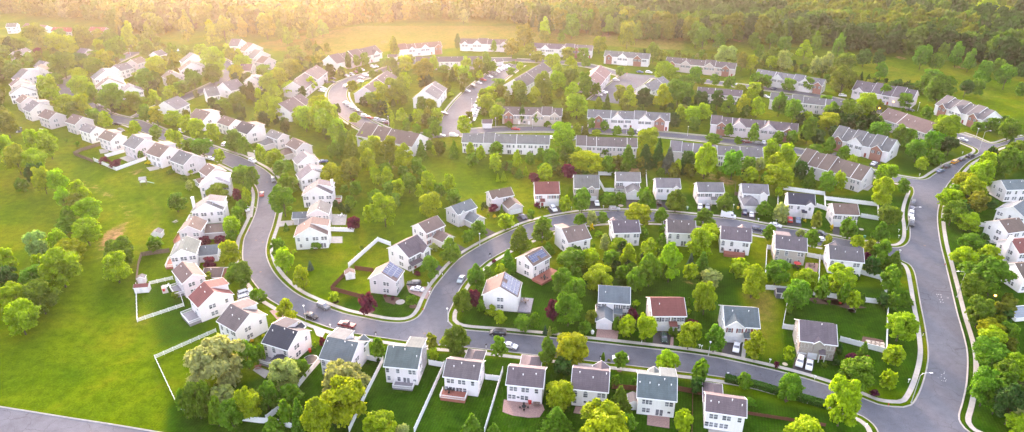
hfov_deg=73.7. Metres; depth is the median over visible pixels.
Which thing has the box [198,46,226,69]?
tree
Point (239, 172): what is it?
tree
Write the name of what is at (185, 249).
house
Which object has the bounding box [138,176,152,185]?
play set
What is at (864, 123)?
trees
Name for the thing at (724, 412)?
house
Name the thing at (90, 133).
house
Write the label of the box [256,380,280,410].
tree
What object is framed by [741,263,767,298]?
tree
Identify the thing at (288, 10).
tree
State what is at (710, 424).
window
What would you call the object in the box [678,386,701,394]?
fence
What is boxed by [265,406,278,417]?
fence
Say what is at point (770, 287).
fence
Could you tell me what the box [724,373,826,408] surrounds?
hedge
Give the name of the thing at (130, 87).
house
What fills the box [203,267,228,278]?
garage
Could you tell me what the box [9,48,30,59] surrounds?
house
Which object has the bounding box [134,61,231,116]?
road
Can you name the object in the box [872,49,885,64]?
tree
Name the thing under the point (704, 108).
tree
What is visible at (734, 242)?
house
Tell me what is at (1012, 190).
house
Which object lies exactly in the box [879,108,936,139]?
townhouse block
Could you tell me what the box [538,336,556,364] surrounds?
tree
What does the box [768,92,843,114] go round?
townhouse block
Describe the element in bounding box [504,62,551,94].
townhouse block
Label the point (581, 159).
tree
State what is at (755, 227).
parked car
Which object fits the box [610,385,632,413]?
conifer
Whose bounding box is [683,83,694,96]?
tree
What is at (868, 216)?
fence
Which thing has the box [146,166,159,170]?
patio
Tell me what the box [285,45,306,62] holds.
tree
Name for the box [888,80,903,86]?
shrub
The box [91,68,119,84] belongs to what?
house
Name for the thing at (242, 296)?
parked car
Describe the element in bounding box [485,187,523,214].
house
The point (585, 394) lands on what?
window
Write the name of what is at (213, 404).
tree
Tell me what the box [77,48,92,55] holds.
house
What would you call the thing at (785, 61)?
tree
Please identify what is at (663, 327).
garage door
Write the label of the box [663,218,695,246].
house
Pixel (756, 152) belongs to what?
townhouse block
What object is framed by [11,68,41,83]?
house
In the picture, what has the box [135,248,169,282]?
fence
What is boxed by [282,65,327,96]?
townhouse block
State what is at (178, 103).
house
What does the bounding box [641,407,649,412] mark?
window
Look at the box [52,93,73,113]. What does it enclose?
tree
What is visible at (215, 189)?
tree
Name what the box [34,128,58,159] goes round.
tree
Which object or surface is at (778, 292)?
garden shed
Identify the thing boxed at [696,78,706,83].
shrub
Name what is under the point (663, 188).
house
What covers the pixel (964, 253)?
tree
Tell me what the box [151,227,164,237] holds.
garden shed
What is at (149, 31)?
tree
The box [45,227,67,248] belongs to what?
tree
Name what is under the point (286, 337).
house
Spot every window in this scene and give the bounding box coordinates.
[188,281,195,286]
[209,303,215,308]
[244,325,250,332]
[246,332,252,339]
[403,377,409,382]
[408,370,415,374]
[446,378,453,383]
[458,380,465,384]
[459,388,466,391]
[497,304,503,308]
[508,394,515,398]
[509,386,516,391]
[520,395,527,400]
[521,387,528,392]
[583,391,587,397]
[597,393,605,397]
[622,305,629,309]
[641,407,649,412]
[642,399,652,404]
[655,409,662,415]
[661,317,668,321]
[665,402,673,406]
[704,421,713,426]
[709,413,717,418]
[719,423,727,428]
[722,415,730,420]
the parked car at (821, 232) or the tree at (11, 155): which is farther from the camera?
the tree at (11, 155)
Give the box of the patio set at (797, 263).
[793,261,800,268]
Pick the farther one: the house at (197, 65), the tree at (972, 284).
the house at (197, 65)
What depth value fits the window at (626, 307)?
209.24 m
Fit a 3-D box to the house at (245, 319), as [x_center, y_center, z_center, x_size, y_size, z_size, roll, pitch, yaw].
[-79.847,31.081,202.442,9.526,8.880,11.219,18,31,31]
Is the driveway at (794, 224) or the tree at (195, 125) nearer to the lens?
the driveway at (794, 224)
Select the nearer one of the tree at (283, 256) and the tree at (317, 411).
the tree at (317, 411)
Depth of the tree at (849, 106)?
372.69 m
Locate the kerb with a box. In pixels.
[0,52,1020,431]
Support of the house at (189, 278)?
on the ground
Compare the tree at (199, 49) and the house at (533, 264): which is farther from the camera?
the tree at (199, 49)
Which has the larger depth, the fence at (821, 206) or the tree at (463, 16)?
the tree at (463, 16)
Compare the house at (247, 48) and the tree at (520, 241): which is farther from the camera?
the house at (247, 48)
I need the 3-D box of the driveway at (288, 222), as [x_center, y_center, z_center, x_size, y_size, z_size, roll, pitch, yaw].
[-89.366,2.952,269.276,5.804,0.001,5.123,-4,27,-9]
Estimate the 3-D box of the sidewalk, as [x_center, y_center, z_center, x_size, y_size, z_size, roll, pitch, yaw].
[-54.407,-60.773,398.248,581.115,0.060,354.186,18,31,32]
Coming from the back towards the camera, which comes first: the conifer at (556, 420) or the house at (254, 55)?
the house at (254, 55)
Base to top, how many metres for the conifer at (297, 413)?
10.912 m
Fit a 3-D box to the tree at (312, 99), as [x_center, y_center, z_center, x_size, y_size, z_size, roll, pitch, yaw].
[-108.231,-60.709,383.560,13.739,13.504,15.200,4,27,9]
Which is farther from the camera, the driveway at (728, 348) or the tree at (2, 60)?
the tree at (2, 60)
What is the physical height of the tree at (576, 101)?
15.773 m
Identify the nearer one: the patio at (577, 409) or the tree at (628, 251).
the patio at (577, 409)
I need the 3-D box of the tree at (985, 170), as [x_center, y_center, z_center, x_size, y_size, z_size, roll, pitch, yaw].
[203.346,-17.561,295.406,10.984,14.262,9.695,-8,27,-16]
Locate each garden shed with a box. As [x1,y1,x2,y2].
[133,283,150,293]
[136,273,146,283]
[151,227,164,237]
[344,268,354,279]
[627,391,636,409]
[774,288,785,298]
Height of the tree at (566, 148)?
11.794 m
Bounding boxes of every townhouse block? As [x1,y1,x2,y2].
[275,93,308,121]
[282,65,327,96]
[322,45,382,70]
[354,70,396,102]
[356,122,427,156]
[398,41,441,56]
[412,81,446,107]
[415,56,481,69]
[459,38,507,51]
[461,132,549,154]
[502,106,562,125]
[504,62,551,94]
[530,43,593,57]
[576,135,637,157]
[578,65,610,92]
[587,109,669,130]
[604,50,650,66]
[635,76,668,95]
[666,57,736,76]
[670,140,716,163]
[697,87,742,103]
[710,115,798,141]
[716,145,763,166]
[757,69,826,94]
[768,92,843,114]
[797,148,874,191]
[832,125,899,162]
[851,80,918,108]
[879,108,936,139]
[934,95,1002,127]
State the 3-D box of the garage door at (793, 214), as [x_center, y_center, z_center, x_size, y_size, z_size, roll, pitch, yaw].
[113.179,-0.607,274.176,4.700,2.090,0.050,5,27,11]
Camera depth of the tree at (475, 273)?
221.16 m
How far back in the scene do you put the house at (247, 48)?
516.66 m
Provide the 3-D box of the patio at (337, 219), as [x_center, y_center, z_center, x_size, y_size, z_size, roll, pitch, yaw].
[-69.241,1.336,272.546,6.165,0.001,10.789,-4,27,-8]
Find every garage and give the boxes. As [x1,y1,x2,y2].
[198,244,220,262]
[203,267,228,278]
[204,223,226,238]
[292,211,307,224]
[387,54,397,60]
[482,119,492,127]
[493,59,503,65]
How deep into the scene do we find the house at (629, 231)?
251.80 m
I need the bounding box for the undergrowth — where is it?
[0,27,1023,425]
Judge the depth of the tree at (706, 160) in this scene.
302.49 m
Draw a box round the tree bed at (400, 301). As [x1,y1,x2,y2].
[396,299,404,303]
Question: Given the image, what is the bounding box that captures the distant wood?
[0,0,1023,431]
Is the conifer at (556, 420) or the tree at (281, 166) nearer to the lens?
the conifer at (556, 420)
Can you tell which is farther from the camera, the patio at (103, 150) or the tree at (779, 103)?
the tree at (779, 103)
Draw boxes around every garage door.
[510,208,520,214]
[547,201,558,205]
[600,323,607,329]
[628,195,638,199]
[656,195,666,199]
[660,325,668,330]
[725,336,741,342]
[745,208,755,212]
[789,212,799,216]
[807,353,816,359]
[833,222,840,226]
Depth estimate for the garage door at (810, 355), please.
192.85 m
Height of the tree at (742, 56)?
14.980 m
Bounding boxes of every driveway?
[270,310,282,319]
[279,220,292,226]
[313,328,324,336]
[406,285,431,298]
[457,244,467,254]
[486,228,494,236]
[516,214,530,222]
[547,206,561,216]
[589,201,600,208]
[596,329,618,341]
[626,200,637,207]
[653,332,670,347]
[656,201,667,209]
[722,342,741,356]
[741,211,755,219]
[787,218,801,226]
[792,357,814,373]
[833,227,839,234]
[869,160,880,167]
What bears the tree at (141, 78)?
on the ground
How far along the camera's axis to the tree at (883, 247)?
236.33 m
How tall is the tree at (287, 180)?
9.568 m
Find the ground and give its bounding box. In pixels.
[0,0,1023,431]
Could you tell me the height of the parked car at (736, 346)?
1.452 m
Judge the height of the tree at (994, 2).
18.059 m
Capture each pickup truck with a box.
[337,320,355,328]
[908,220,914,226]
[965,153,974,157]
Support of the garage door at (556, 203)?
in the house at (546, 193)
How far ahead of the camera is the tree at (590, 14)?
593.20 m
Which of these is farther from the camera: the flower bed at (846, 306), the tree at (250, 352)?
the flower bed at (846, 306)
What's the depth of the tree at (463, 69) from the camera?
449.15 m
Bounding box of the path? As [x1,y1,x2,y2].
[741,344,745,357]
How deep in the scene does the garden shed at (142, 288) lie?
223.67 m
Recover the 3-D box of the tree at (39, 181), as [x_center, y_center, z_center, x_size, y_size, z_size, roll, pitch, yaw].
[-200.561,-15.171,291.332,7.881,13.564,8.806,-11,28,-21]
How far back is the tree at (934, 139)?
332.71 m
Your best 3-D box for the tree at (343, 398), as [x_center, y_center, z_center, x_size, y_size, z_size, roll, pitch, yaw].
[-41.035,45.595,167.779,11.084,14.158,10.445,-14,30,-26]
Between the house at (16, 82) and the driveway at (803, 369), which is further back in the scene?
the house at (16, 82)
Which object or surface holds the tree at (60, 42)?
on the ground
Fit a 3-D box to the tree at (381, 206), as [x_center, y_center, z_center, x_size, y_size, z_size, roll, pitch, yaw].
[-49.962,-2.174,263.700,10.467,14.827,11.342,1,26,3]
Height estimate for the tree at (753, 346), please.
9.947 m
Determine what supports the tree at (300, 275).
on the ground
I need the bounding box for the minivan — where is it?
[489,328,506,336]
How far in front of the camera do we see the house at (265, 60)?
483.63 m
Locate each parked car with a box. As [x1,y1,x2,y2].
[237,288,251,294]
[237,293,249,299]
[248,157,256,162]
[304,311,318,319]
[316,301,330,310]
[406,279,420,285]
[410,286,424,291]
[457,275,464,283]
[504,341,517,349]
[518,213,526,219]
[549,204,557,211]
[608,205,619,210]
[660,332,667,342]
[732,341,739,352]
[742,209,746,214]
[749,211,753,216]
[751,225,763,231]
[754,141,763,144]
[769,222,781,227]
[787,216,792,222]
[795,217,800,223]
[795,354,804,367]
[805,358,813,370]
[817,230,826,236]
[908,209,913,216]
[910,199,915,205]
[943,164,951,168]
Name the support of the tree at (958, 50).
on the ground
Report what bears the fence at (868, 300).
on the ground
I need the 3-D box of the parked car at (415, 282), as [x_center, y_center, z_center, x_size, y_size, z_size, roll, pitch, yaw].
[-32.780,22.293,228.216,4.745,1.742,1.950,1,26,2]
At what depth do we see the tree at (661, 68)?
452.14 m
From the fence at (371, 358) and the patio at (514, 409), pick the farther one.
the fence at (371, 358)
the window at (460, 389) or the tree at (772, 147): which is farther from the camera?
the tree at (772, 147)
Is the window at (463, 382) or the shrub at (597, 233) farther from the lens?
the shrub at (597, 233)
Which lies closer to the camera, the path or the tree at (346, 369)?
the tree at (346, 369)
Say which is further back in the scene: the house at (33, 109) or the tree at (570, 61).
the tree at (570, 61)
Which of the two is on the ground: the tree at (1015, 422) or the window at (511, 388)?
the tree at (1015, 422)
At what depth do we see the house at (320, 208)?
264.87 m
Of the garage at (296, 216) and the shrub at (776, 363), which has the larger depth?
the garage at (296, 216)
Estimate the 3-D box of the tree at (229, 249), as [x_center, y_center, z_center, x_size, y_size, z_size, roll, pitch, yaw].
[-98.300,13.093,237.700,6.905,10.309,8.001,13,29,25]
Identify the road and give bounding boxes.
[0,407,149,431]
[58,52,235,160]
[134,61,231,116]
[222,133,1023,431]
[328,58,511,127]
[415,211,900,321]
[432,127,876,176]
[433,63,516,135]
[512,59,969,138]
[590,73,651,103]
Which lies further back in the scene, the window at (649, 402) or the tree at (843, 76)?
the tree at (843, 76)
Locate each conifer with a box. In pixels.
[290,397,307,431]
[338,130,345,155]
[339,123,346,139]
[341,130,360,160]
[501,249,516,274]
[536,405,574,431]
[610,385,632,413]
[621,144,636,168]
[635,144,655,170]
[652,137,664,167]
[661,147,673,174]
[695,251,708,279]
[880,250,904,273]
[1003,325,1019,352]
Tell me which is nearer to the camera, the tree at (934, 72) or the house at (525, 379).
the house at (525, 379)
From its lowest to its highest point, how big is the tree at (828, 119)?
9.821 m
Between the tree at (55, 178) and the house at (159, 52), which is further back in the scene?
the house at (159, 52)
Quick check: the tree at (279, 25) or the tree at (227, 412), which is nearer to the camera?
the tree at (227, 412)
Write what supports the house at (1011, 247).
on the ground
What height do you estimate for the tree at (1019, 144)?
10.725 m
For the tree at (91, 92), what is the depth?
400.97 m
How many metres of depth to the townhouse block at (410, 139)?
339.18 m
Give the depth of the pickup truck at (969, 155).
332.34 m
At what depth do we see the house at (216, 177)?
289.95 m
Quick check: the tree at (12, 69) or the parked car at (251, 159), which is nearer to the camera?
the parked car at (251, 159)
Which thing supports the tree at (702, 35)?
on the ground
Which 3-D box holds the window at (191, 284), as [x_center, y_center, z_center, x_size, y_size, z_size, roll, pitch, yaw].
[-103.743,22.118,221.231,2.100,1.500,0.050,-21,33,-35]
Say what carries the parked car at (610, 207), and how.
on the ground
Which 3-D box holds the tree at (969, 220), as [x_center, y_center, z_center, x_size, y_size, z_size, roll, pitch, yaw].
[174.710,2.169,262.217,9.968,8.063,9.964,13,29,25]
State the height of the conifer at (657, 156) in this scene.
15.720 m
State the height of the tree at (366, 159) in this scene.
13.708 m
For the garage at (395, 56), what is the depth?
509.55 m
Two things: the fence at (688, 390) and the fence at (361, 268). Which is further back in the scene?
the fence at (361, 268)
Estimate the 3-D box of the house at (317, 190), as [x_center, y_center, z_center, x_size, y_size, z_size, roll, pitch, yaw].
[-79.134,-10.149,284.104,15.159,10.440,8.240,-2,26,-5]
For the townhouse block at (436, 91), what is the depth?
405.93 m
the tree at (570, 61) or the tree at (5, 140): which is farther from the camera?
the tree at (570, 61)
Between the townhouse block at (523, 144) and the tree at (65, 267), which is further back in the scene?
the townhouse block at (523, 144)
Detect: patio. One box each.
[99,149,108,153]
[120,156,135,161]
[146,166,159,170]
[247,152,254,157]
[253,367,268,377]
[330,236,341,242]
[332,214,346,224]
[502,400,544,417]
[573,406,588,413]
[647,415,669,427]
[708,429,727,431]
[805,263,817,271]
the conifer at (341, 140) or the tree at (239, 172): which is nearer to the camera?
the tree at (239, 172)
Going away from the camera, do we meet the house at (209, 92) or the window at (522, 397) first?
the window at (522, 397)
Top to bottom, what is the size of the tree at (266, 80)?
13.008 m
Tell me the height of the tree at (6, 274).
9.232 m
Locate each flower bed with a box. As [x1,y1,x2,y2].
[384,296,399,304]
[809,298,843,305]
[823,300,865,308]
[861,336,883,341]
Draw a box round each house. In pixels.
[5,23,20,33]
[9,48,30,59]
[9,77,31,89]
[9,84,38,103]
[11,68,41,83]
[15,94,36,112]
[22,23,52,32]
[22,99,53,120]
[33,60,48,67]
[36,64,51,75]
[37,109,66,128]
[50,27,71,35]
[65,114,93,134]
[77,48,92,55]
[79,123,105,143]
[89,27,108,34]
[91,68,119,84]
[95,76,124,91]
[97,129,126,151]
[111,62,133,78]
[119,83,143,99]
[122,133,154,158]
[127,56,145,71]
[145,141,180,167]
[150,50,166,57]
[158,96,190,116]
[161,69,183,85]
[165,236,200,268]
[169,150,205,175]
[169,261,206,297]
[173,216,207,243]
[178,60,204,77]
[180,52,200,65]
[180,277,234,326]
[186,194,228,223]
[190,108,220,130]
[194,163,226,187]
[198,171,232,198]
[203,86,219,101]
[216,298,267,340]
[217,79,242,97]
[217,115,240,133]
[229,39,246,49]
[235,121,266,143]
[240,42,262,55]
[240,64,256,74]
[243,74,262,89]
[248,49,270,65]
[256,56,276,69]
[258,129,289,150]
[259,317,311,366]
[280,137,314,159]
[292,151,319,172]
[293,217,331,249]
[295,164,323,190]
[298,199,332,224]
[302,179,341,206]
[318,327,370,373]
[368,261,404,295]
[383,336,427,390]
[386,234,431,270]
[412,215,454,248]
[440,348,486,402]
[445,199,484,227]
[481,272,533,312]
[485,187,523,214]
[505,354,546,403]
[515,246,556,284]
[533,181,559,207]
[554,223,591,250]
[571,360,609,405]
[573,175,599,200]
[595,285,630,329]
[608,217,640,245]
[614,172,640,199]
[636,366,677,417]
[646,297,686,330]
[653,178,680,199]
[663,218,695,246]
[693,182,724,203]
[702,381,746,431]
[718,224,751,257]
[718,305,760,345]
[738,183,768,212]
[771,230,807,264]
[784,192,815,218]
[792,319,837,361]
[822,241,864,275]
[826,203,859,226]
[983,217,1023,242]
[989,179,1023,201]
[993,200,1023,222]
[996,235,1023,262]
[1001,262,1023,292]
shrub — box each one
[98,156,110,163]
[109,159,120,167]
[166,169,174,174]
[171,291,178,298]
[310,242,321,249]
[319,336,325,345]
[430,243,438,250]
[481,201,487,209]
[484,304,496,315]
[489,204,498,211]
[504,121,512,127]
[543,121,551,126]
[551,327,558,333]
[594,230,602,236]
[631,378,636,384]
[632,300,639,306]
[659,224,665,231]
[665,106,673,112]
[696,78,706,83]
[747,397,757,406]
[773,361,779,367]
[821,361,827,367]
[831,359,839,365]
[869,389,879,395]
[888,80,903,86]
[902,83,915,88]
[966,385,971,394]
[986,200,998,207]
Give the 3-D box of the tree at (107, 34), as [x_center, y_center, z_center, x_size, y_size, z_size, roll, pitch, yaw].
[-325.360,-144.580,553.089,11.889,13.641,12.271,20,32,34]
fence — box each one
[73,142,99,161]
[93,156,145,170]
[104,149,124,156]
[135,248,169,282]
[135,282,183,321]
[149,276,172,283]
[154,328,216,399]
[242,417,291,427]
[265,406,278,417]
[298,359,319,385]
[330,227,353,231]
[330,272,360,297]
[348,237,390,266]
[348,356,383,431]
[354,265,372,271]
[367,355,382,361]
[413,361,444,431]
[428,359,442,366]
[484,366,502,431]
[485,374,500,380]
[598,171,611,174]
[599,179,615,191]
[612,384,636,390]
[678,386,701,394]
[747,411,825,425]
[765,244,785,289]
[782,305,793,329]
[783,187,825,209]
[806,253,822,259]
[813,292,877,303]
[825,196,878,219]
[839,307,888,352]
[861,270,886,291]
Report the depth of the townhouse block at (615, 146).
331.95 m
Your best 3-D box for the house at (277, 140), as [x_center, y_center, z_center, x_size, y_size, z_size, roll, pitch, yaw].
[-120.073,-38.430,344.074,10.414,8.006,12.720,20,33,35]
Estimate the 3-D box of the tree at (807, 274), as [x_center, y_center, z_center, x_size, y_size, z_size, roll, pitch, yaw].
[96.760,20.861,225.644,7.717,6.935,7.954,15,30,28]
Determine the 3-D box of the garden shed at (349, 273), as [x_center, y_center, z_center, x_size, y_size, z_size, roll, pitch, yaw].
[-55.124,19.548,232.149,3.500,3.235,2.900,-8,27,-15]
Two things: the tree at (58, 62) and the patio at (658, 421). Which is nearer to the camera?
the patio at (658, 421)
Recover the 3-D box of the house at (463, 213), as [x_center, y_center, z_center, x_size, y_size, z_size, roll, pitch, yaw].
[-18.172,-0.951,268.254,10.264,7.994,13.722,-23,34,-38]
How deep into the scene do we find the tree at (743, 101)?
386.39 m
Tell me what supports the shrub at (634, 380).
on the ground
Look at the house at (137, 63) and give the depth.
480.32 m
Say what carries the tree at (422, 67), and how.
on the ground
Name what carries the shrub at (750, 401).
on the ground
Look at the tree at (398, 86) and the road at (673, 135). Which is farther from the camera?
the tree at (398, 86)
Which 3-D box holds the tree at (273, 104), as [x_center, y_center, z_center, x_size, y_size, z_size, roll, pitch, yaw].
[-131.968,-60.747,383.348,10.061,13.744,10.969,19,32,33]
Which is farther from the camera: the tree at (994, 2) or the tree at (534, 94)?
the tree at (994, 2)
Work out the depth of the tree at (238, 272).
222.66 m
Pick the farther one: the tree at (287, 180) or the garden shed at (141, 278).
the tree at (287, 180)
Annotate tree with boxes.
[0,57,8,69]
[0,110,20,137]
[0,134,13,156]
[0,247,18,267]
[0,265,22,286]
[0,281,24,307]
[1,143,23,174]
[2,59,21,79]
[2,297,41,336]
[17,264,50,284]
[19,147,47,168]
[20,22,47,42]
[20,52,34,67]
[20,278,62,313]
[21,229,48,256]
[22,128,38,147]
[23,162,42,181]
[30,166,50,193]
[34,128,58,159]
[35,74,60,93]
[36,246,82,289]
[39,88,59,102]
[43,32,78,52]
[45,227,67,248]
[46,51,77,78]
[46,167,69,190]
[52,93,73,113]
[52,185,69,206]
[54,238,87,261]
[64,101,83,118]
[66,75,93,94]
[67,67,89,78]
[70,197,102,218]
[71,93,92,116]
[71,217,103,245]
[72,24,92,41]
[73,52,87,67]
[79,57,103,73]
[86,85,98,107]
[94,48,115,66]
[97,83,123,111]
[101,29,117,40]
[102,250,133,282]
[103,35,126,59]
[103,235,134,263]
[121,20,138,49]
[122,91,144,111]
[133,68,154,93]
[135,39,154,57]
[140,25,160,43]
[144,55,167,73]
[148,105,163,125]
[163,110,182,125]
[167,192,188,211]
[178,15,194,40]
[178,379,211,418]
[183,333,245,387]
[184,70,202,88]
[187,118,204,138]
[189,138,213,156]
[193,44,208,54]
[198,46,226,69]
[201,63,223,84]
[204,19,219,44]
[205,183,230,200]
[207,395,219,425]
[212,15,234,43]
[217,398,244,430]
[218,240,240,263]
[222,215,240,234]
[223,128,241,151]
[224,260,252,287]
[226,64,243,78]
[226,91,246,106]
[231,164,252,183]
[232,54,251,65]
[233,386,262,418]
[236,16,247,37]
[236,339,258,368]
[256,12,276,39]
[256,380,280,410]
[258,72,277,90]
[265,148,284,166]
[267,184,295,216]
[267,356,300,390]
[268,97,281,116]
[270,67,288,86]
[273,159,291,175]
[273,246,294,272]
[275,18,283,41]
[275,59,304,78]
[275,173,298,191]
[275,298,297,318]
[281,26,292,43]
[285,4,300,28]
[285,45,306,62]
[291,106,300,125]
[292,264,309,287]
[295,106,312,131]
[299,396,332,431]
[304,99,334,127]
[306,21,318,38]
[307,95,327,106]
[313,108,333,138]
[316,19,328,35]
[320,161,343,183]
[320,374,366,427]
[321,358,370,391]
[327,118,347,141]
[332,104,339,118]
[339,156,361,181]
[358,134,381,158]
[359,147,378,174]
[368,192,396,226]
[368,409,396,431]
[372,81,389,101]
[380,135,397,162]
[384,76,408,102]
[388,35,399,55]
[393,142,413,167]
[398,55,412,71]
[400,172,416,192]
[411,58,433,80]
[419,191,441,217]
[419,255,439,278]
[424,98,436,114]
[438,324,471,356]
[439,237,460,262]
[452,288,472,311]
[457,65,471,79]
[458,9,468,23]
[467,263,485,289]
[478,93,494,111]
[489,104,504,124]
[503,38,519,56]
[509,225,532,253]
[511,80,527,96]
[513,89,527,103]
[515,23,535,45]
[527,86,540,102]
[531,217,553,241]
[534,70,552,97]
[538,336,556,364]
[540,16,550,33]
[542,148,559,164]
[544,53,560,66]
[546,379,575,411]
[550,70,565,89]
[551,7,567,28]
[551,62,564,72]
[551,121,574,145]
[551,267,572,292]
[554,291,582,326]
[554,331,588,364]
[556,140,574,162]
[556,247,585,269]
[561,277,585,303]
[563,13,580,38]
[563,67,578,84]
[564,56,577,68]
[564,81,580,95]
[565,93,587,118]
[568,150,602,173]
[573,187,590,212]
[578,397,628,431]
[579,71,592,90]
[582,9,593,32]
[582,263,613,290]
[593,36,607,51]
[602,14,614,35]
[618,20,634,48]
[619,9,628,15]
[619,242,636,263]
[623,84,637,105]
[624,202,651,225]
[626,266,647,291]
[633,20,642,38]
[635,87,652,106]
[637,126,659,147]
[637,312,657,341]
[638,237,657,258]
[638,252,662,285]
[646,42,659,62]
[652,83,672,105]
[654,61,673,79]
[655,348,680,368]
[659,241,682,281]
[665,67,680,79]
[665,189,686,211]
[666,78,688,104]
[677,321,701,348]
[678,74,694,84]
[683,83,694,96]
[684,105,701,122]
[685,227,717,255]
[687,20,704,46]
[689,66,702,82]
[692,280,717,314]
[693,25,710,46]
[693,90,708,103]
[693,142,719,178]
[694,207,715,225]
[698,102,712,119]
[704,323,726,351]
[710,22,721,41]
[710,90,724,109]
[712,34,725,47]
[714,45,737,62]
[715,192,732,211]
[720,24,733,40]
[721,95,736,112]
[721,149,743,179]
[736,51,747,68]
[736,94,750,112]
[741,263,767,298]
[744,329,766,359]
[746,54,758,73]
[748,32,760,46]
[750,96,764,117]
[762,162,794,188]
[763,137,780,159]
[765,33,777,48]
[765,47,779,60]
[765,259,791,284]
[767,152,786,164]
[771,91,787,116]
[777,36,792,50]
[777,49,793,68]
[777,372,805,402]
[778,142,796,164]
[781,278,812,309]
[783,414,824,431]
[784,98,803,122]
[793,267,818,289]
[795,39,812,57]
[801,116,819,143]
[811,31,821,53]
[818,112,840,128]
[818,170,837,193]
[823,101,839,111]
[823,373,862,426]
[828,262,857,292]
[829,65,856,93]
[832,32,845,55]
[834,52,857,69]
[837,356,874,391]
[840,99,865,120]
[856,49,872,66]
[856,92,877,115]
[866,121,891,135]
[870,221,890,242]
[870,238,891,264]
[871,176,894,207]
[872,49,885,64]
[874,61,887,78]
[874,164,898,178]
[877,203,902,225]
[879,263,901,290]
[884,311,919,340]
[892,123,907,146]
[905,138,927,161]
[912,44,932,69]
[916,74,932,93]
[921,69,943,77]
[922,74,957,103]
[923,130,946,150]
[928,52,946,68]
[932,114,960,138]
[935,188,963,205]
[940,136,960,155]
[940,200,970,225]
[947,41,965,66]
[948,245,979,269]
[950,172,976,184]
[954,212,980,231]
[957,232,985,251]
[959,79,974,97]
[959,175,987,202]
[959,273,990,297]
[961,48,976,71]
[964,294,996,326]
[967,190,991,212]
[969,160,995,185]
[970,256,1018,295]
[970,365,1003,407]
[971,335,1011,368]
[973,60,993,82]
[975,150,997,166]
[976,0,999,9]
[976,317,1006,332]
[978,324,1008,342]
[988,384,1006,414]
[992,58,1005,75]
[992,382,1023,423]
[993,358,1021,380]
[994,63,1017,89]
[997,145,1020,174]
[998,117,1022,140]
[1004,412,1023,431]
[1005,140,1023,151]
[1005,352,1023,381]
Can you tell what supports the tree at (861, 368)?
on the ground
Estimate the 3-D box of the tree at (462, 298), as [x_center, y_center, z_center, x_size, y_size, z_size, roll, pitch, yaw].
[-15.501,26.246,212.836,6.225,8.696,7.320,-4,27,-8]
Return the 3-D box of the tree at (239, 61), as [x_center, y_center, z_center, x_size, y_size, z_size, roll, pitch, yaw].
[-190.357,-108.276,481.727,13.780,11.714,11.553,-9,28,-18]
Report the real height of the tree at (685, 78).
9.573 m
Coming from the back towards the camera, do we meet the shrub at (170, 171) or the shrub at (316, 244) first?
the shrub at (170, 171)
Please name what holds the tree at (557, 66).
on the ground
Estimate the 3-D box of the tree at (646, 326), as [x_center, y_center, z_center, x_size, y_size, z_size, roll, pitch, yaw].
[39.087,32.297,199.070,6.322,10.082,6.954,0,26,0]
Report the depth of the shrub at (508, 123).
371.53 m
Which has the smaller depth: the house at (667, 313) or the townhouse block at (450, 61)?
the house at (667, 313)
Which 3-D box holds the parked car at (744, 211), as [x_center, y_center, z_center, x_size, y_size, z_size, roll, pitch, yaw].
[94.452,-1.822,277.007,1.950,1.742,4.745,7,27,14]
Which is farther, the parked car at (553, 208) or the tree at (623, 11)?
the tree at (623, 11)
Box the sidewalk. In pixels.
[63,52,1023,431]
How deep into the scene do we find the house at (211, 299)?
210.78 m
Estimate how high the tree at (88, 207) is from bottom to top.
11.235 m
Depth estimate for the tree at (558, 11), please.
592.76 m
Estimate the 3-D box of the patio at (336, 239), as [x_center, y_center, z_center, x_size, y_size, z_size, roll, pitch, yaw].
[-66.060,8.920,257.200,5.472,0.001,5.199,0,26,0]
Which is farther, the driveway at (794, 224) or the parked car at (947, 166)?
the parked car at (947, 166)
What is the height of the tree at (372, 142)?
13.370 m
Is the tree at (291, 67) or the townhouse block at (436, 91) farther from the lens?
the tree at (291, 67)
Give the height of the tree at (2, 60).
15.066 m
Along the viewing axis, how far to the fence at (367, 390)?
181.12 m
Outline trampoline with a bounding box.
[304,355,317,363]
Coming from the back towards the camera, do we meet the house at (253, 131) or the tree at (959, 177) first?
the house at (253, 131)
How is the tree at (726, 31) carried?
on the ground
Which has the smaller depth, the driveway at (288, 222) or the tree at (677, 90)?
the driveway at (288, 222)
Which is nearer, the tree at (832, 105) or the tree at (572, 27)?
the tree at (832, 105)
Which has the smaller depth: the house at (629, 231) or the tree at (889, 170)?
the house at (629, 231)
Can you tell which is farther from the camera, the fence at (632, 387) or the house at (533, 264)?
the house at (533, 264)
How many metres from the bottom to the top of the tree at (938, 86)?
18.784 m
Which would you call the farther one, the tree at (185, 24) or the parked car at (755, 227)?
the tree at (185, 24)
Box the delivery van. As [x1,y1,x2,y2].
[720,210,735,218]
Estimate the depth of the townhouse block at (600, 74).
442.72 m
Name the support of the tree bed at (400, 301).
on the ground
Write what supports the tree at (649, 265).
on the ground
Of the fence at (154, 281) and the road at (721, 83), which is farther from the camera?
the road at (721, 83)
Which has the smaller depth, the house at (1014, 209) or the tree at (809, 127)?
the house at (1014, 209)
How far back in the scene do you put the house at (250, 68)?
463.89 m
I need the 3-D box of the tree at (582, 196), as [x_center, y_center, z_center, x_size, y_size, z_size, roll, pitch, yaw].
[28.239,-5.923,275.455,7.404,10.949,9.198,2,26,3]
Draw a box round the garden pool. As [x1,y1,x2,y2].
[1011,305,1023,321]
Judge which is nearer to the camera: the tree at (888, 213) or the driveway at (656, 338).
the driveway at (656, 338)
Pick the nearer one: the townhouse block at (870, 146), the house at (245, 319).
the house at (245, 319)

